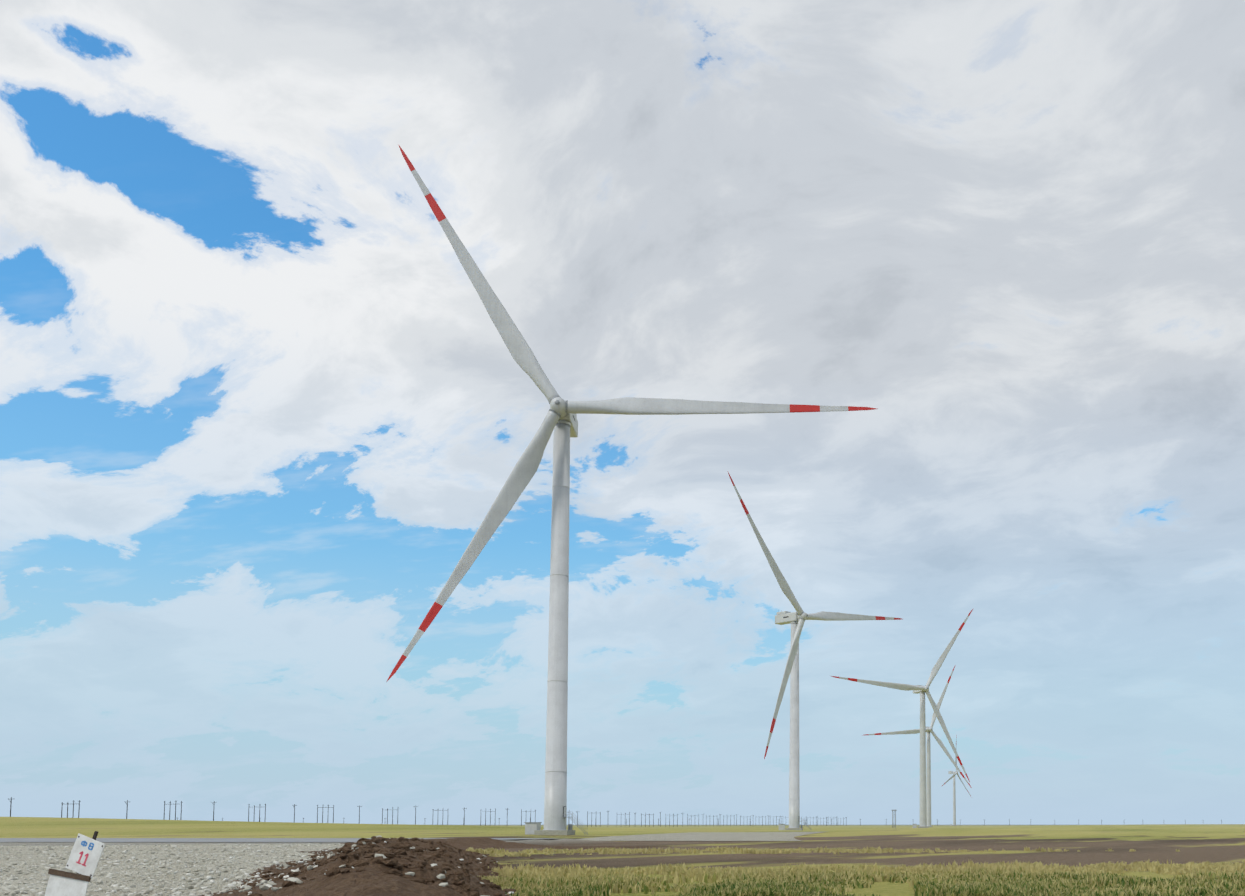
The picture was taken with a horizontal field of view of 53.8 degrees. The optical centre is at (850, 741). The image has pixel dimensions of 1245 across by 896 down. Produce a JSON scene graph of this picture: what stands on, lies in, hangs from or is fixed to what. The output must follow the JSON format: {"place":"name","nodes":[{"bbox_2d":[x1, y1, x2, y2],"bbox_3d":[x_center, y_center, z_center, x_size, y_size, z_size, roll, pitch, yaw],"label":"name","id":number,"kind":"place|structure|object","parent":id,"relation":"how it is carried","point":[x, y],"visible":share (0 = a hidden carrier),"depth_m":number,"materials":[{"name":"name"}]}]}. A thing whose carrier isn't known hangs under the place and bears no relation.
{"place":"outdoors","nodes":[
{"label":"outdoors","id":0,"kind":"place"},
{"bbox_2d":[0,832,821,841],"bbox_3d":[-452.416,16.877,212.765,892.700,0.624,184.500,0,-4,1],"label":"access road","id":1,"kind":"structure","parent":0,"point":[739,836],"depth_m":171.91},
{"bbox_2d":[0,817,1244,895],"bbox_3d":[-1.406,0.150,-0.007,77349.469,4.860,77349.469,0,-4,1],"label":"ground","id":2,"kind":"structure","parent":0,"point":[1203,843],"depth_m":177.81,"materials":[{"name":"green plant"}]},
{"bbox_2d":[45,831,104,895],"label":"marker sign","id":3,"kind":"object","parent":2,"relation":"on","point":[85,856],"visible":1,"depth_m":15.65,"materials":[{"name":"white metal"}]},
{"bbox_2d":[0,844,343,895],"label":"gravel pad","id":4,"kind":"object","parent":2,"relation":"on","point":[24,858],"visible":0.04,"depth_m":52.67,"materials":[{"name":"grey gravel"}]},
{"bbox_2d":[0,835,549,895],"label":"pad stones","id":5,"kind":"object","parent":2,"relation":"on","point":[382,856],"visible":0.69,"depth_m":37.17,"materials":[{"name":"gravel"}]},
{"bbox_2d":[199,837,669,895],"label":"soil berm","id":6,"kind":"structure","parent":2,"relation":"on","point":[373,879],"depth_m":25.49,"materials":[{"name":"brown soil"}]},
{"bbox_2d":[9,797,1221,826],"bbox_3d":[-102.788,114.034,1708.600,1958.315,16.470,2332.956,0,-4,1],"label":"power line poles","id":7,"kind":"object","parent":2,"relation":"on","point":[73,801],"visible":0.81,"depth_m":940.70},
{"bbox_2d":[387,146,875,834],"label":"wind turbine","id":8,"kind":"object","parent":2,"relation":"on","point":[561,420],"visible":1,"depth_m":243.23,"materials":[{"name":"metal"}]},
{"bbox_2d":[728,473,900,829],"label":"wind turbine","id":9,"kind":"object","parent":2,"relation":"on","point":[797,619],"visible":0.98,"depth_m":483.94,"materials":[{"name":"metal"}]},
{"bbox_2d":[466,846,1244,895],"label":"grass tufts","id":10,"kind":"object","parent":2,"relation":"on","point":[1003,878],"visible":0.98,"depth_m":46.20,"materials":[{"name":"green plant"}]},
{"bbox_2d":[892,810,896,827],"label":"lattice mast","id":11,"kind":"object","parent":2,"relation":"on","point":[894,817],"visible":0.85,"depth_m":697.25,"materials":[{"name":"metal"}]},
{"bbox_2d":[831,609,972,827],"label":"wind turbine","id":12,"kind":"object","parent":2,"relation":"on","point":[920,689],"visible":0.98,"depth_m":746.51,"materials":[{"name":"metal"}]},
{"bbox_2d":[865,666,970,826],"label":"wind turbine","id":13,"kind":"object","parent":2,"relation":"on","point":[928,772],"visible":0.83,"depth_m":1062.51,"materials":[{"name":"metal"}]},
{"bbox_2d":[942,735,970,825],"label":"wind turbine","id":14,"kind":"object","parent":2,"relation":"on","point":[954,798],"visible":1,"depth_m":1957.97,"materials":[{"name":"metal"}]},
{"bbox_2d":[0,0,1244,824],"label":"sky","id":15,"kind":"structure","parent":0,"point":[260,408],"materials":[{"name":"white"}]}
]}

